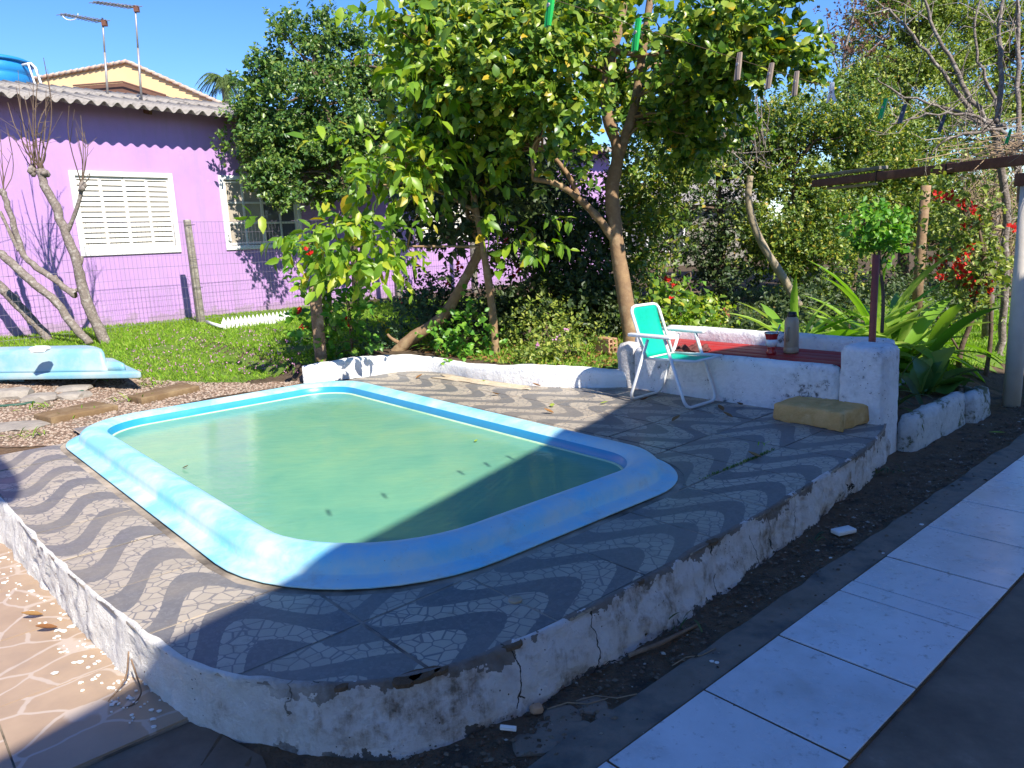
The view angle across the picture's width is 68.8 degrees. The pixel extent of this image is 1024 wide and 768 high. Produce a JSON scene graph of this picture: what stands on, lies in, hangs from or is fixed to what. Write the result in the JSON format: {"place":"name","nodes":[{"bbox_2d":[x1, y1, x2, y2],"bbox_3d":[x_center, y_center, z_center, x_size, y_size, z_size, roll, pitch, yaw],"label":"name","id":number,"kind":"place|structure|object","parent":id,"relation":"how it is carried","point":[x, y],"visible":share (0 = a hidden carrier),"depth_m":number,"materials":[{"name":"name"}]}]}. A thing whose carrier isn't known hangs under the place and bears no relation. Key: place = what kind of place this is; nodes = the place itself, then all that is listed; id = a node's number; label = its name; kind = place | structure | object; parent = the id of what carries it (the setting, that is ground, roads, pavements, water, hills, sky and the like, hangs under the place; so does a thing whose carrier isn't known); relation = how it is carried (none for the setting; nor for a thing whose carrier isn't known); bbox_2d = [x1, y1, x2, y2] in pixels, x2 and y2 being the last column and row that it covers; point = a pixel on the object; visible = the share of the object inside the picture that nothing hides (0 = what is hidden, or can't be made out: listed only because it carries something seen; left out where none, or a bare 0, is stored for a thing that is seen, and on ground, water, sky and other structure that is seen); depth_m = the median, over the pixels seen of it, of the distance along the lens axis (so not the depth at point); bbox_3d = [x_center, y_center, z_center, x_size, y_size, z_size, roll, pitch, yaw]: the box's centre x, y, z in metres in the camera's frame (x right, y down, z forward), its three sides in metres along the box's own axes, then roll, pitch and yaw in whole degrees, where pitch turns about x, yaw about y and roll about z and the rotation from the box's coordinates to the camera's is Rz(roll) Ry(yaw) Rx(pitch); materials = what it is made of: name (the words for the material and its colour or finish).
{"place":"outdoors","nodes":[
{"label":"outdoors","id":0,"kind":"place"},
{"bbox_2d":[0,543,188,767],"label":"tiled patio","id":1,"kind":"structure","parent":0,"point":[58,720],"depth_m":2.66,"materials":[{"name":"beige tile"}]},
{"bbox_2d":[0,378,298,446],"bbox_3d":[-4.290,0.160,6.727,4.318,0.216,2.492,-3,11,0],"label":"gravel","id":2,"kind":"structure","parent":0,"point":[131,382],"depth_m":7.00,"materials":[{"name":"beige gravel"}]},
{"bbox_2d":[0,297,530,382],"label":"lawn","id":3,"kind":"structure","parent":0,"point":[280,368],"depth_m":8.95,"materials":[{"name":"plant"}]},
{"bbox_2d":[0,280,52,340],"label":"log","id":4,"kind":"object","parent":3,"relation":"on","point":[28,316],"visible":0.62,"depth_m":9.82,"materials":[{"name":"wood"}]},
{"bbox_2d":[0,58,110,344],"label":"pruned tree","id":5,"kind":"object","parent":3,"relation":"on","point":[41,172],"visible":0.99,"depth_m":9.28,"materials":[{"name":"grey plant"}]},
{"bbox_2d":[126,327,300,374],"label":"clover flowers","id":6,"kind":"object","parent":3,"relation":"on","point":[219,351],"visible":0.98,"depth_m":8.70,"materials":[{"name":"white plant"}]},
{"bbox_2d":[221,311,289,328],"bbox_3d":[-3.716,-0.931,10.923,0.023,0.197,1.111,7,14,40],"label":"picket edging","id":7,"kind":"object","parent":3,"relation":"on","point":[245,320],"visible":0.7,"depth_m":10.86,"materials":[{"name":"white paint"}]},
{"bbox_2d":[308,286,326,361],"bbox_3d":[-2.054,-0.562,7.941,0.120,0.957,0.070,-7,12,-21],"label":"wooden post","id":8,"kind":"object","parent":3,"relation":"on","point":[317,322],"visible":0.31,"depth_m":7.90,"materials":[{"name":"brown wood"}]},
{"bbox_2d":[279,233,383,359],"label":"hibiscus shrub","id":9,"kind":"object","parent":3,"relation":"on","point":[339,321],"visible":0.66,"depth_m":8.10,"materials":[{"name":"green plant"}]},
{"bbox_2d":[344,297,408,353],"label":"flowering herb","id":10,"kind":"object","parent":3,"relation":"on","point":[399,334],"visible":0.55,"depth_m":8.79,"materials":[{"name":"green plant"}]},
{"bbox_2d":[368,285,441,330],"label":"flowering herb","id":11,"kind":"object","parent":3,"relation":"on","point":[419,310],"visible":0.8,"depth_m":8.91,"materials":[{"name":"green plant"}]},
{"bbox_2d":[374,99,551,273],"bbox_3d":[-0.568,-2.794,10.650,2.592,2.486,2.484,4,13,29],"label":"shrub","id":12,"kind":"object","parent":3,"relation":"on","point":[456,237],"visible":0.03,"depth_m":10.58,"materials":[{"name":"green plant"}]},
{"bbox_2d":[0,226,1023,767],"bbox_3d":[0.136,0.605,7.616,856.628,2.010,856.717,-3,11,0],"label":"ground","id":13,"kind":"structure","parent":0,"point":[274,756],"depth_m":3.57,"materials":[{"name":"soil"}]},
{"bbox_2d":[33,59,223,102],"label":"house","id":14,"kind":"structure","parent":13,"relation":"on","point":[123,76],"depth_m":18.78,"materials":[{"name":"yellow paint"}]},
{"bbox_2d":[0,374,302,447],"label":"gravel bed","id":15,"kind":"object","parent":13,"relation":"on","point":[187,397],"visible":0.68,"depth_m":6.99,"materials":[{"name":"brown gravel"}]},
{"bbox_2d":[0,386,33,399],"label":"stone","id":16,"kind":"object","parent":15,"relation":"on","point":[18,393],"visible":0.75,"depth_m":7.07,"materials":[{"name":"grey stone"}]},
{"bbox_2d":[0,420,49,432],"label":"stone","id":17,"kind":"object","parent":15,"relation":"on","point":[15,426],"visible":0.91,"depth_m":6.13,"materials":[{"name":"grey stone"}]},
{"bbox_2d":[18,392,56,402],"bbox_3d":[-4.452,0.138,7.053,0.369,0.096,0.231,-3,11,0],"label":"stone","id":18,"kind":"object","parent":15,"relation":"on","point":[40,397],"visible":0.71,"depth_m":6.97,"materials":[{"name":"grey stone"}]},
{"bbox_2d":[0,345,141,379],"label":"tub","id":19,"kind":"object","parent":15,"relation":"on","point":[64,362],"visible":0.99,"depth_m":7.46,"materials":[{"name":"blue plastic"}]},
{"bbox_2d":[55,384,92,392],"bbox_3d":[-4.338,0.049,7.395,0.335,0.075,0.257,-3,11,0],"label":"stone","id":20,"kind":"object","parent":15,"relation":"on","point":[75,387],"visible":0.77,"depth_m":7.33,"materials":[{"name":"white stone"}]},
{"bbox_2d":[57,391,92,399],"bbox_3d":[-4.201,0.119,7.131,0.350,0.082,0.211,-3,11,0],"label":"stone","id":21,"kind":"object","parent":15,"relation":"on","point":[73,395],"visible":0.75,"depth_m":7.06,"materials":[{"name":"grey stone"}]},
{"bbox_2d":[33,401,117,423],"bbox_3d":[-3.798,0.255,6.513,0.400,0.075,0.550,5,13,35],"label":"plank","id":22,"kind":"object","parent":15,"relation":"on","point":[65,414],"visible":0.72,"depth_m":6.43,"materials":[{"name":"brown wood"}]},
{"bbox_2d":[128,383,199,403],"bbox_3d":[-3.360,0.093,7.209,0.361,0.075,0.681,4,13,30],"label":"stone","id":23,"kind":"object","parent":15,"relation":"on","point":[163,393],"visible":0.78,"depth_m":7.10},
{"bbox_2d":[86,722,266,767],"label":"cement apron","id":24,"kind":"object","parent":13,"relation":"on","point":[188,745],"visible":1,"depth_m":2.35,"materials":[{"name":"grey concrete"}]},
{"bbox_2d":[183,219,205,322],"bbox_3d":[-4.747,-1.581,11.242,0.157,1.742,0.153,2,12,22],"label":"fence post","id":25,"kind":"object","parent":13,"relation":"on","point":[193,272],"visible":0.85,"depth_m":11.19,"materials":[{"name":"wood"}]},
{"bbox_2d":[0,218,633,346],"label":"wire fence","id":26,"kind":"object","parent":25,"relation":"attached to","point":[263,241],"visible":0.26,"depth_m":10.82,"materials":[{"name":"grey metal"}]},
{"bbox_2d":[195,72,243,103],"bbox_3d":[-12.086,-8.969,32.784,2.775,8.688,2.845,-3,11,0],"label":"palm tree","id":27,"kind":"object","parent":13,"relation":"on","point":[221,83],"visible":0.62,"depth_m":31.40,"materials":[{"name":"green plant"}]},
{"bbox_2d":[0,79,630,337],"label":"house","id":28,"kind":"structure","parent":13,"relation":"on","point":[154,161],"depth_m":11.52,"materials":[{"name":"purple paint"}]},
{"bbox_2d":[0,54,41,83],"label":"water tank","id":29,"kind":"object","parent":28,"relation":"on","point":[12,68],"visible":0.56,"depth_m":12.69,"materials":[{"name":"blue plastic"}]},
{"bbox_2d":[56,13,109,93],"bbox_3d":[-6.965,-5.407,12.314,0.906,1.330,0.109,-3,11,0],"label":"antenna","id":30,"kind":"object","parent":28,"relation":"on","point":[104,22],"visible":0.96,"depth_m":12.22,"materials":[{"name":"metal"}]},
{"bbox_2d":[89,1,142,99],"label":"antenna","id":31,"kind":"object","parent":28,"relation":"on","point":[136,8],"visible":0.94,"depth_m":12.04,"materials":[{"name":"metal"}]},
{"bbox_2d":[68,170,181,255],"bbox_3d":[-5.825,-2.581,11.333,0.075,1.212,1.468,8,15,43],"label":"window","id":32,"kind":"structure","parent":28,"relation":"in","point":[136,198],"depth_m":11.32,"materials":[{"name":"white paint"}]},
{"bbox_2d":[218,175,303,249],"bbox_3d":[-4.336,-2.958,12.944,0.152,1.212,1.468,8,15,43],"label":"window","id":33,"kind":"structure","parent":28,"relation":"in","point":[232,208],"depth_m":12.76,"materials":[{"name":"white paint"}]},
{"bbox_2d":[209,0,433,304],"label":"citrus tree","id":34,"kind":"object","parent":13,"relation":"on","point":[318,79],"visible":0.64,"depth_m":11.84,"materials":[{"name":"green plant"}]},
{"bbox_2d":[0,371,890,761],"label":"pool deck","id":35,"kind":"structure","parent":13,"relation":"on","point":[396,673],"depth_m":2.94,"materials":[{"name":"stone"}]},
{"bbox_2d":[66,381,677,589],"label":"swimming pool","id":36,"kind":"structure","parent":35,"relation":"in","point":[338,485],"depth_m":4.15,"materials":[{"name":"blue plastic"}]},
{"bbox_2d":[431,374,530,389],"bbox_3d":[-0.289,-0.023,7.064,1.275,0.023,0.165,7,14,41],"label":"floor cloth","id":37,"kind":"object","parent":35,"relation":"on","point":[480,382],"visible":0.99,"depth_m":7.02,"materials":[{"name":"beige fabric"}]},
{"bbox_2d":[628,302,722,408],"bbox_3d":[1.273,-0.235,5.831,0.474,0.765,0.629,-12,14,-40],"label":"folding chair","id":38,"kind":"object","parent":35,"relation":"on","point":[653,339],"visible":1,"depth_m":5.90,"materials":[{"name":"green fabric"}]},
{"bbox_2d":[773,396,868,431],"bbox_3d":[2.203,0.172,5.186,0.612,0.140,0.533,-11,14,-37],"label":"foam block","id":39,"kind":"object","parent":35,"relation":"on","point":[834,414],"depth_m":4.99,"materials":[{"name":"yellow plastic"}]},
{"bbox_2d":[415,284,507,364],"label":"shrub","id":40,"kind":"object","parent":13,"relation":"on","point":[467,347],"visible":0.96,"depth_m":7.91,"materials":[{"name":"green plant"}]},
{"bbox_2d":[302,354,625,387],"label":"garden kerb","id":41,"kind":"structure","parent":13,"relation":"on","point":[518,374],"depth_m":7.29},
{"bbox_2d":[365,115,586,350],"bbox_3d":[-0.401,-1.705,8.239,2.150,2.828,2.127,3,12,27],"label":"leaning tree","id":42,"kind":"object","parent":13,"relation":"on","point":[466,225],"visible":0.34,"depth_m":8.04,"materials":[{"name":"green plant"}]},
{"bbox_2d":[395,263,558,340],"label":"shrub","id":43,"kind":"object","parent":13,"relation":"on","point":[445,291],"visible":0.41,"depth_m":9.15,"materials":[{"name":"green plant"}]},
{"bbox_2d":[512,733,557,756],"bbox_3d":[0.071,1.122,2.332,0.144,0.020,0.113,-3,11,0],"label":"stone","id":44,"kind":"object","parent":13,"relation":"on","point":[521,744],"visible":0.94,"depth_m":2.32,"materials":[{"name":"grey stone"}]},
{"bbox_2d":[472,259,608,350],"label":"shrub","id":45,"kind":"object","parent":13,"relation":"on","point":[530,315],"visible":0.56,"depth_m":8.29,"materials":[{"name":"green plant"}]},
{"bbox_2d":[498,328,582,364],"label":"flowering herb","id":46,"kind":"object","parent":13,"relation":"on","point":[543,351],"visible":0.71,"depth_m":7.22,"materials":[{"name":"green plant"}]},
{"bbox_2d":[490,299,617,362],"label":"shrub","id":47,"kind":"object","parent":13,"relation":"on","point":[564,339],"visible":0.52,"depth_m":7.54,"materials":[{"name":"green plant"}]},
{"bbox_2d":[534,721,574,743],"bbox_3d":[0.143,1.108,2.385,0.163,0.021,0.129,-3,11,0],"label":"stone","id":48,"kind":"object","parent":13,"relation":"on","point":[558,727],"visible":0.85,"depth_m":2.38,"materials":[{"name":"grey stone"}]},
{"bbox_2d":[543,705,581,720],"bbox_3d":[0.166,1.092,2.463,0.132,0.020,0.102,-3,11,0],"label":"stone","id":49,"kind":"object","parent":13,"relation":"on","point":[557,712],"visible":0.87,"depth_m":2.46,"materials":[{"name":"grey stone"}]},
{"bbox_2d":[464,244,665,343],"bbox_3d":[0.544,-0.969,9.113,2.326,1.451,2.567,-10,13,-33],"label":"shrub","id":50,"kind":"object","parent":13,"relation":"on","point":[605,295],"visible":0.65,"depth_m":8.64,"materials":[{"name":"green plant"}]},
{"bbox_2d":[415,311,747,368],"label":"undergrowth","id":51,"kind":"object","parent":13,"relation":"on","point":[598,359],"visible":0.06,"depth_m":7.85,"materials":[{"name":"plant"}]},
{"bbox_2d":[234,0,578,353],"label":"broadleaf tree","id":52,"kind":"object","parent":51,"relation":"on","point":[413,180],"visible":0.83,"depth_m":6.91,"materials":[{"name":"green plant"}]},
{"bbox_2d":[399,207,545,302],"bbox_3d":[-0.420,-1.480,9.440,2.059,1.490,1.056,-4,11,-9],"label":"flowering shrub","id":53,"kind":"object","parent":51,"relation":"on","point":[493,245],"visible":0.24,"depth_m":9.48,"materials":[{"name":"green plant"}]},
{"bbox_2d":[478,123,647,333],"bbox_3d":[0.206,-2.297,10.122,2.265,2.935,4.104,-5,11,-15],"label":"shrub","id":54,"kind":"object","parent":51,"relation":"on","point":[564,204],"visible":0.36,"depth_m":8.86,"materials":[{"name":"green plant"}]},
{"bbox_2d":[354,0,844,342],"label":"guava tree","id":55,"kind":"object","parent":51,"relation":"on","point":[527,54],"visible":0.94,"depth_m":6.60,"materials":[{"name":"green plant"}]},
{"bbox_2d":[681,84,782,183],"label":"hanging vine","id":56,"kind":"object","parent":55,"relation":"hanging from","point":[761,132],"visible":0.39,"depth_m":8.57,"materials":[{"name":"green plant"}]},
{"bbox_2d":[596,336,616,353],"bbox_3d":[0.968,-0.401,7.671,0.119,0.150,0.200,-10,13,-33],"label":"hollow brick","id":57,"kind":"object","parent":51,"relation":"on","point":[611,343],"visible":0.79,"depth_m":7.61,"materials":[{"name":"brick"}]},
{"bbox_2d":[576,94,754,304],"bbox_3d":[1.973,-2.558,10.603,2.508,3.011,4.533,-3,11,0],"label":"shrub","id":58,"kind":"object","parent":51,"relation":"on","point":[650,214],"visible":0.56,"depth_m":9.32,"materials":[{"name":"green plant"}]},
{"bbox_2d":[576,697,607,713],"bbox_3d":[0.266,1.080,2.507,0.110,0.020,0.091,-3,11,0],"label":"stone","id":59,"kind":"object","parent":13,"relation":"on","point":[602,704],"visible":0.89,"depth_m":2.50,"materials":[{"name":"grey stone"}]},
{"bbox_2d":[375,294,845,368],"bbox_3d":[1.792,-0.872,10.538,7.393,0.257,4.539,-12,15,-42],"label":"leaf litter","id":60,"kind":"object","parent":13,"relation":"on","point":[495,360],"visible":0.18,"depth_m":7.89,"materials":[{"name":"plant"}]},
{"bbox_2d":[627,623,697,656],"bbox_3d":[0.590,0.976,2.856,0.367,0.029,0.039,-9,13,-32],"label":"stick","id":61,"kind":"object","parent":13,"relation":"on","point":[655,644],"visible":0.91,"depth_m":2.82,"materials":[{"name":"brown wood"}]},
{"bbox_2d":[616,245,735,326],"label":"shrub","id":62,"kind":"object","parent":13,"relation":"on","point":[682,296],"visible":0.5,"depth_m":8.11,"materials":[{"name":"green plant"}]},
{"bbox_2d":[619,179,761,265],"bbox_3d":[4.822,-5.105,25.027,5.800,3.200,3.800,-3,11,0],"label":"fence","id":63,"kind":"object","parent":13,"relation":"on","point":[736,244],"depth_m":23.59,"materials":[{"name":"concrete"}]},
{"bbox_2d":[657,290,741,328],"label":"flowering herb","id":64,"kind":"object","parent":13,"relation":"on","point":[688,318],"visible":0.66,"depth_m":7.91,"materials":[{"name":"green plant"}]},
{"bbox_2d":[651,98,785,304],"bbox_3d":[3.345,-2.868,12.081,2.334,3.701,2.582,4,13,29],"label":"hedge tree","id":65,"kind":"object","parent":13,"relation":"on","point":[710,260],"visible":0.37,"depth_m":11.93,"materials":[{"name":"green plant"}]},
{"bbox_2d":[617,325,899,453],"bbox_3d":[1.964,-0.028,6.015,0.780,0.803,2.311,-12,14,-40],"label":"masonry table","id":66,"kind":"object","parent":13,"relation":"on","point":[745,369],"visible":0.64,"depth_m":5.62,"materials":[{"name":"white paint"}]},
{"bbox_2d":[764,324,780,354],"bbox_3d":[1.997,-0.344,5.757,0.111,0.228,0.111,6,14,37],"label":"mate gourd","id":67,"kind":"object","parent":66,"relation":"on","point":[771,341],"visible":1,"depth_m":5.74,"materials":[{"name":"red ceramic"}]},
{"bbox_2d":[783,312,798,353],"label":"thermos","id":68,"kind":"object","parent":66,"relation":"on","point":[791,334],"visible":1,"depth_m":5.73,"materials":[{"name":"silver plastic"}]},
{"bbox_2d":[745,176,802,306],"bbox_3d":[3.212,-1.725,9.155,0.743,1.622,0.112,-3,11,0],"label":"bare tree","id":69,"kind":"object","parent":13,"relation":"on","point":[777,268],"visible":0.91,"depth_m":9.12,"materials":[{"name":"grey plant"}]},
{"bbox_2d":[528,433,1023,767],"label":"cement strip","id":70,"kind":"object","parent":13,"relation":"on","point":[651,704],"visible":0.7,"depth_m":2.86,"materials":[{"name":"grey concrete"}]},
{"bbox_2d":[0,524,923,728],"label":"plaster flakes","id":71,"kind":"object","parent":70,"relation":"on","point":[129,697],"visible":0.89,"depth_m":2.88,"materials":[{"name":"white paint"}]},
{"bbox_2d":[705,69,898,305],"bbox_3d":[4.329,-2.876,11.760,2.935,3.748,3.158,-8,12,-28],"label":"hedge tree","id":72,"kind":"object","parent":13,"relation":"on","point":[794,250],"visible":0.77,"depth_m":11.18,"materials":[{"name":"green plant"}]},
{"bbox_2d":[666,285,938,330],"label":"undergrowth","id":73,"kind":"object","parent":13,"relation":"on","point":[766,321],"visible":0.05,"depth_m":11.76,"materials":[{"name":"plant"}]},
{"bbox_2d":[770,44,982,298],"bbox_3d":[5.692,-3.371,12.055,3.696,4.017,2.660,-8,12,-25],"label":"hedge tree","id":74,"kind":"object","parent":73,"relation":"on","point":[882,189],"visible":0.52,"depth_m":11.45,"materials":[{"name":"green plant"}]},
{"bbox_2d":[601,258,1011,336],"bbox_3d":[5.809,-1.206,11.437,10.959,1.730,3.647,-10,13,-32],"label":"ground cover","id":75,"kind":"object","parent":13,"relation":"on","point":[901,282],"visible":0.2,"depth_m":10.66,"materials":[{"name":"green plant"}]},
{"bbox_2d":[649,270,705,304],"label":"flowering shrub","id":76,"kind":"object","parent":75,"relation":"on","point":[671,286],"visible":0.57,"depth_m":8.72,"materials":[{"name":"green plant"}]},
{"bbox_2d":[596,455,1023,767],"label":"tile path","id":77,"kind":"structure","parent":13,"relation":"on","point":[841,677],"depth_m":2.69,"materials":[{"name":"white tile"}]},
{"bbox_2d":[728,274,918,358],"bbox_3d":[2.730,-0.441,6.974,1.658,1.195,1.690,-9,13,-29],"label":"lily clump","id":78,"kind":"object","parent":13,"relation":"on","point":[771,315],"visible":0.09,"depth_m":6.98,"materials":[{"name":"green plant"}]},
{"bbox_2d":[633,130,1015,254],"bbox_3d":[14.981,-6.829,29.785,43.590,7.871,9.806,-3,11,0],"label":"treeline","id":79,"kind":"object","parent":13,"relation":"on","point":[786,206],"visible":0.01,"depth_m":28.28,"materials":[{"name":"green plant"}]},
{"bbox_2d":[868,255,879,341],"bbox_3d":[2.583,-0.302,5.369,0.049,1.234,0.048,-3,11,0],"label":"pole","id":80,"kind":"object","parent":13,"relation":"on","point":[874,297],"visible":0.4,"depth_m":5.29,"materials":[{"name":"red paint"}]},
{"bbox_2d":[836,195,915,332],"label":"topiary bush","id":81,"kind":"object","parent":13,"relation":"on","point":[877,231],"visible":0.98,"depth_m":5.60,"materials":[{"name":"green plant"}]},
{"bbox_2d":[799,251,1004,381],"bbox_3d":[3.454,-0.564,6.933,2.237,1.316,2.206,-3,11,0],"label":"lily clump","id":82,"kind":"object","parent":13,"relation":"on","point":[903,333],"visible":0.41,"depth_m":6.76,"materials":[{"name":"green plant"}]},
{"bbox_2d":[911,185,930,313],"bbox_3d":[5.682,-1.794,10.396,0.157,1.869,0.141,-3,11,0],"label":"trunk","id":83,"kind":"object","parent":13,"relation":"on","point":[921,237],"visible":0.65,"depth_m":10.32,"materials":[{"name":"beige plant"}]},
{"bbox_2d":[828,0,1023,283],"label":"hedge tree","id":84,"kind":"object","parent":13,"relation":"on","point":[943,17],"visible":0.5,"depth_m":13.14,"materials":[{"name":"green plant"}]},
{"bbox_2d":[843,77,1023,284],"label":"hedge tree","id":85,"kind":"object","parent":13,"relation":"on","point":[943,101],"visible":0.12,"depth_m":12.21,"materials":[{"name":"green plant"}]},
{"bbox_2d":[897,379,990,451],"bbox_3d":[3.071,0.220,5.793,1.503,0.305,0.735,-12,14,-40],"label":"masonry planter","id":86,"kind":"object","parent":13,"relation":"on","point":[937,415],"visible":0.63,"depth_m":5.52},
{"bbox_2d":[898,347,931,429],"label":"planter plant","id":87,"kind":"object","parent":86,"relation":"in","point":[910,384],"visible":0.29,"depth_m":5.55,"materials":[{"name":"green plant"}]},
{"bbox_2d":[899,346,984,395],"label":"planter plant","id":88,"kind":"object","parent":86,"relation":"in","point":[926,375],"visible":0.91,"depth_m":5.98,"materials":[{"name":"green plant"}]},
{"bbox_2d":[884,164,1016,376],"bbox_3d":[4.135,-1.028,6.943,1.194,1.972,1.057,-6,12,-19],"label":"flowering shrub","id":89,"kind":"object","parent":13,"relation":"on","point":[970,276],"visible":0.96,"depth_m":6.80,"materials":[{"name":"green plant"}]},
{"bbox_2d":[926,0,1023,266],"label":"hedge tree","id":90,"kind":"object","parent":13,"relation":"on","point":[1009,114],"visible":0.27,"depth_m":13.77,"materials":[{"name":"green plant"}]},
{"bbox_2d":[981,211,1000,339],"bbox_3d":[5.357,-1.180,8.373,0.116,1.474,0.108,-3,11,0],"label":"trunk","id":91,"kind":"object","parent":13,"relation":"on","point":[985,330],"visible":0.12,"depth_m":8.42,"materials":[{"name":"grey plant"}]},
{"bbox_2d":[947,157,1017,296],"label":"dry creeper","id":92,"kind":"object","parent":91,"relation":"hanging from","point":[984,179],"visible":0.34,"depth_m":7.89,"materials":[{"name":"plant"}]},
{"bbox_2d":[1002,173,1023,406],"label":"pergola post","id":93,"kind":"object","parent":13,"relation":"on","point":[1013,379],"visible":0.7,"depth_m":6.11,"materials":[{"name":"beige paint"}]},
{"bbox_2d":[811,154,1023,186],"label":"pergola beam","id":94,"kind":"structure","parent":93,"relation":"on","point":[964,166],"depth_m":7.12,"materials":[{"name":"wood"}]},
{"bbox_2d":[811,166,887,177],"bbox_3d":[3.830,-2.425,8.574,0.100,0.066,1.500,-3,11,-5],"label":"batten","id":95,"kind":"object","parent":94,"relation":"on","point":[875,168],"visible":1,"depth_m":8.40,"materials":[{"name":"wood"}]},
{"bbox_2d":[914,114,1023,199],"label":"dry brush","id":96,"kind":"object","parent":94,"relation":"on","point":[1010,150],"visible":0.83,"depth_m":6.24,"materials":[{"name":"brown plant"}]},
{"bbox_2d":[0,0,1023,225],"label":"sky","id":97,"kind":"structure","parent":0,"point":[182,41],"materials":[{"name":"blue"}]},
{"bbox_2d":[812,0,911,81],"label":"tree","id":98,"kind":"object","parent":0,"point":[851,50],"visible":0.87,"depth_m":12.51,"materials":[{"name":"green plant"}]},
{"bbox_2d":[799,290,1010,389],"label":"lawn","id":99,"kind":"structure","parent":0,"point":[997,364],"depth_m":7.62,"materials":[{"name":"plant"}]},
{"bbox_2d":[849,0,1023,355],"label":"bare vine","id":100,"kind":"object","parent":99,"relation":"on","point":[981,119],"visible":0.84,"depth_m":7.08,"materials":[{"name":"grey plant"}]},
{"bbox_2d":[848,577,1023,767],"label":"cement floor","id":101,"kind":"structure","parent":0,"point":[963,707],"depth_m":2.39,"materials":[{"name":"grey concrete"}]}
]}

